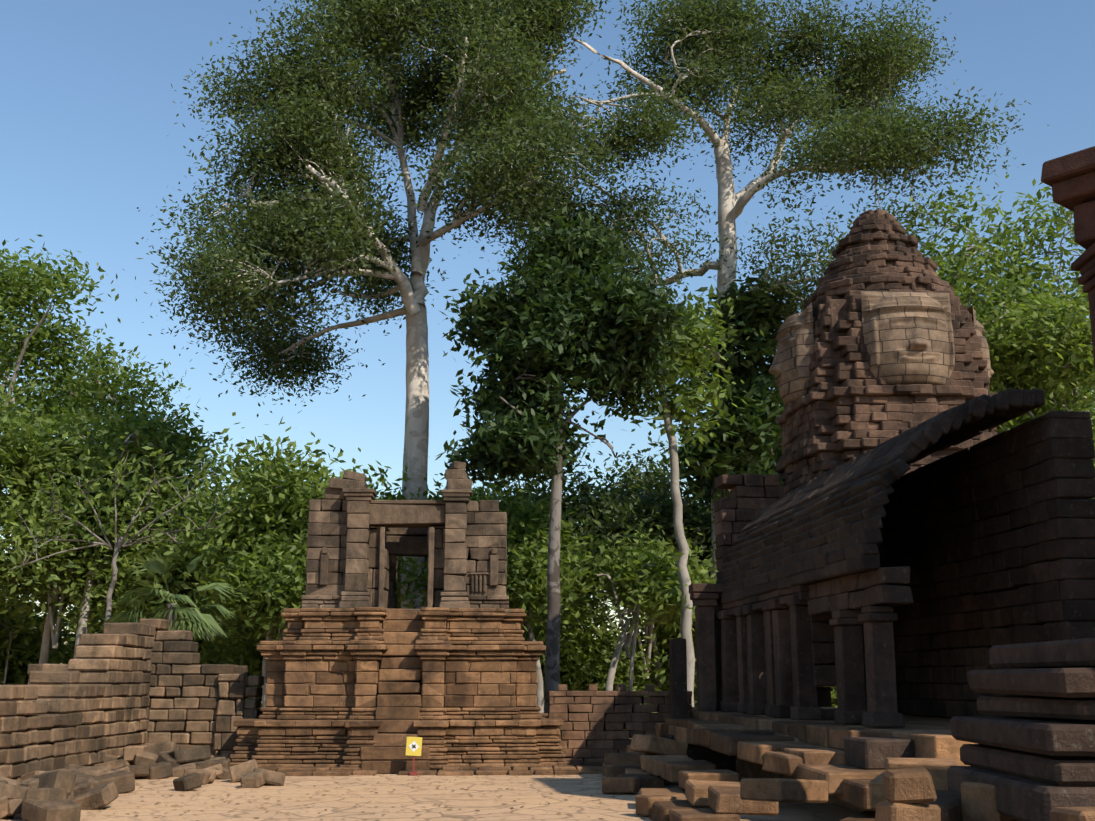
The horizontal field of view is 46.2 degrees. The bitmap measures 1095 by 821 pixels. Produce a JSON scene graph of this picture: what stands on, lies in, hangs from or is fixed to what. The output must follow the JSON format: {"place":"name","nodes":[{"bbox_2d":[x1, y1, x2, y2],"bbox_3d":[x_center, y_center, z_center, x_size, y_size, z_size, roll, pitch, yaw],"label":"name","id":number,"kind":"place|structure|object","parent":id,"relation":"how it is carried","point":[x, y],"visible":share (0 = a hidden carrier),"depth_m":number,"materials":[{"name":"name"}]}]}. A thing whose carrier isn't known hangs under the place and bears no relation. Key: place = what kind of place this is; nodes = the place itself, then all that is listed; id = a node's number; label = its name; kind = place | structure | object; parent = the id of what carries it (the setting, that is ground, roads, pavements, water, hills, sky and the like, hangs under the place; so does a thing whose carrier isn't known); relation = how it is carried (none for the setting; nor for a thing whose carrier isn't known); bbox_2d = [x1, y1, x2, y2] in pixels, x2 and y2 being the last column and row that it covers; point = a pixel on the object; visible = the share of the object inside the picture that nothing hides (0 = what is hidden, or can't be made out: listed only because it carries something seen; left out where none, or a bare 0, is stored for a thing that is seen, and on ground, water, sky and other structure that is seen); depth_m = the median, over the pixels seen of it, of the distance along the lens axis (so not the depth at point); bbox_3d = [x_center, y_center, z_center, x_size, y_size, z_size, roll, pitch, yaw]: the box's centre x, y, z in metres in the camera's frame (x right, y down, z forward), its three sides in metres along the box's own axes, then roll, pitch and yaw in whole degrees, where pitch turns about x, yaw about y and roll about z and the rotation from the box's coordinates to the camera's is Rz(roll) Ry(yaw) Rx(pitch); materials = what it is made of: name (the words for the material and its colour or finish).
{"place":"outdoors","nodes":[
{"label":"outdoors","id":0,"kind":"place"},
{"bbox_2d":[123,0,644,608],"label":"pale tree","id":1,"kind":"object","parent":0,"point":[283,230],"depth_m":42.77,"materials":[{"name":"green plant"}]},
{"bbox_2d":[0,730,858,820],"bbox_3d":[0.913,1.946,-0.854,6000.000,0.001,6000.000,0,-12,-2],"label":"ground","id":2,"kind":"structure","parent":0,"point":[488,804],"depth_m":22.00,"materials":[{"name":"beige sand"}]},
{"bbox_2d":[0,619,285,820],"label":"ruined wall","id":3,"kind":"structure","parent":2,"relation":"on","point":[111,713],"depth_m":27.91,"materials":[{"name":"stone"}]},
{"bbox_2d":[0,420,289,622],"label":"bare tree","id":4,"kind":"object","parent":2,"relation":"on","point":[178,484],"depth_m":37.12,"materials":[{"name":"green plant"}]},
{"bbox_2d":[103,552,234,640],"bbox_3d":[-10.518,6.728,35.531,3.433,5.547,3.656,0,-12,-2],"label":"fan palm","id":5,"kind":"object","parent":2,"relation":"on","point":[195,620],"depth_m":35.36,"materials":[{"name":"green plant"}]},
{"bbox_2d":[3,774,639,820],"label":"leaf litter","id":6,"kind":"object","parent":2,"relation":"on","point":[383,801],"visible":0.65,"depth_m":22.65,"materials":[{"name":"brown plant"}]},
{"bbox_2d":[409,756,416,775],"bbox_3d":[-2.938,7.778,28.163,0.160,0.450,0.160,0,-12,-2],"label":"sign post","id":7,"kind":"object","parent":2,"relation":"on","point":[413,773],"visible":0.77,"depth_m":28.12,"materials":[{"name":"red metal"}]},
{"bbox_2d":[406,737,421,755],"bbox_3d":[-2.938,7.387,28.224,0.359,0.416,0.044,0,-12,-2],"label":"sign plate","id":8,"kind":"object","parent":7,"relation":"attached to","point":[417,751],"visible":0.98,"depth_m":28.21,"materials":[{"name":"yellow metal"}]},
{"bbox_2d":[409,741,418,751],"bbox_3d":[-2.937,7.383,28.204,0.240,0.240,0.014,0,-12,-2],"label":"sign emblem","id":9,"kind":"object","parent":8,"relation":"on","point":[411,746],"depth_m":28.20,"materials":[{"name":"white paint"}]},
{"bbox_2d":[230,607,602,775],"bbox_3d":[-3.101,6.992,32.338,8.632,3.774,8.096,0,-12,-2],"label":"temple base","id":10,"kind":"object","parent":2,"relation":"on","point":[360,691],"depth_m":29.74,"materials":[{"name":"stone"}]},
{"bbox_2d":[301,461,508,612],"bbox_3d":[-3.514,3.452,33.291,5.132,3.774,4.239,0,-12,-2],"label":"library shrine","id":11,"kind":"object","parent":10,"relation":"on","point":[360,539],"visible":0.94,"depth_m":31.58,"materials":[{"name":"stone"}]},
{"bbox_2d":[0,535,895,730],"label":"undergrowth","id":12,"kind":"object","parent":2,"relation":"on","point":[599,651],"depth_m":47.51,"materials":[{"name":"green plant"}]},
{"bbox_2d":[0,174,1094,712],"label":"trees","id":13,"kind":"object","parent":2,"relation":"on","point":[268,582],"depth_m":43.90,"materials":[{"name":"green plant"}]},
{"bbox_2d":[428,199,718,731],"bbox_3d":[0.650,2.012,38.329,8.670,16.516,6.520,0,-12,-2],"label":"tree","id":14,"kind":"object","parent":2,"relation":"on","point":[514,329],"depth_m":38.23,"materials":[{"name":"green plant"}]},
{"bbox_2d":[548,684,691,766],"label":"enclosure wall","id":15,"kind":"structure","parent":2,"relation":"on","point":[610,717],"depth_m":31.19,"materials":[{"name":"red stone"}]},
{"bbox_2d":[575,284,763,706],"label":"slim tree","id":16,"kind":"object","parent":2,"relation":"on","point":[692,347],"depth_m":41.10,"materials":[{"name":"green plant"}]},
{"bbox_2d":[469,0,1048,581],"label":"giant tree","id":17,"kind":"object","parent":2,"relation":"on","point":[908,138],"depth_m":48.45,"materials":[{"name":"green plant"}]},
{"bbox_2d":[651,265,808,514],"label":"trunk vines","id":18,"kind":"object","parent":17,"relation":"attached to","point":[754,426],"depth_m":46.18,"materials":[{"name":"green plant"}]},
{"bbox_2d":[472,390,1094,696],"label":"forest shade","id":19,"kind":"object","parent":2,"relation":"on","point":[629,505],"depth_m":48.57,"materials":[{"name":"green plant"}]},
{"bbox_2d":[655,707,977,811],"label":"terrace","id":20,"kind":"structure","parent":2,"relation":"on","point":[932,737],"depth_m":20.70,"materials":[{"name":"stone"}]},
{"bbox_2d":[602,717,1094,820],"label":"fallen stone blocks","id":21,"kind":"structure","parent":2,"relation":"on","point":[896,789],"depth_m":17.64,"materials":[{"name":"stone"}]},
{"bbox_2d":[844,737,914,769],"bbox_3d":[5.368,4.955,18.586,1.892,0.423,1.012,1,-12,-5],"label":"stone block","id":22,"kind":"object","parent":21,"relation":"on","point":[870,753],"depth_m":18.08,"materials":[{"name":"stone"}]},
{"bbox_2d":[663,411,1094,771],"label":"temple gallery","id":23,"kind":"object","parent":2,"relation":"on","point":[990,541],"depth_m":23.84,"materials":[{"name":"brown stone"}]},
{"bbox_2d":[714,474,842,642],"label":"stone wall","id":24,"kind":"structure","parent":23,"relation":"on","point":[751,495],"depth_m":32.02,"materials":[{"name":"brown stone"}]},
{"bbox_2d":[716,388,1044,605],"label":"vaulted roof","id":25,"kind":"structure","parent":23,"relation":"on","point":[827,525],"depth_m":22.94,"materials":[{"name":"brown stone"}]},
{"bbox_2d":[776,209,997,581],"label":"temple tower","id":26,"kind":"structure","parent":23,"relation":"on","point":[847,406],"depth_m":30.40,"materials":[{"name":"stone"}]},
{"bbox_2d":[769,302,813,406],"bbox_3d":[5.953,-1.255,31.992,0.888,2.400,2.149,0,-12,-2],"label":"carved stone face","id":27,"kind":"object","parent":26,"relation":"on","point":[789,367],"visible":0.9,"depth_m":31.32},
{"bbox_2d":[861,291,954,385],"bbox_3d":[8.498,-1.717,29.781,2.149,2.400,0.888,0,-12,-2],"label":"carved stone face","id":28,"kind":"object","parent":26,"relation":"on","point":[908,338],"visible":0.88,"depth_m":29.71},
{"bbox_2d":[967,305,993,377],"bbox_3d":[10.757,-1.196,32.272,0.888,2.400,2.149,0,-12,-2],"label":"carved stone face","id":29,"kind":"object","parent":26,"relation":"on","point":[980,330],"visible":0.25,"depth_m":31.42},
{"bbox_2d":[947,638,1094,820],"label":"stepped stone plinth","id":30,"kind":"structure","parent":2,"relation":"on","point":[1036,762],"depth_m":10.74,"materials":[{"name":"brown stone"}]},
{"bbox_2d":[1071,243,1094,365],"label":"porch pillar","id":31,"kind":"structure","parent":30,"relation":"on","point":[1084,263],"depth_m":11.83,"materials":[{"name":"brown stone"}]},
{"bbox_2d":[1041,146,1094,249],"bbox_3d":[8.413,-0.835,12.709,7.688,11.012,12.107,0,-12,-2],"label":"column capital","id":32,"kind":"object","parent":31,"relation":"on","point":[1069,179],"depth_m":11.79,"materials":[{"name":"brown stone"}]},
{"bbox_2d":[0,0,1094,663],"label":"sky","id":33,"kind":"structure","parent":0,"point":[88,111],"materials":[{"name":"blue"}]}
]}

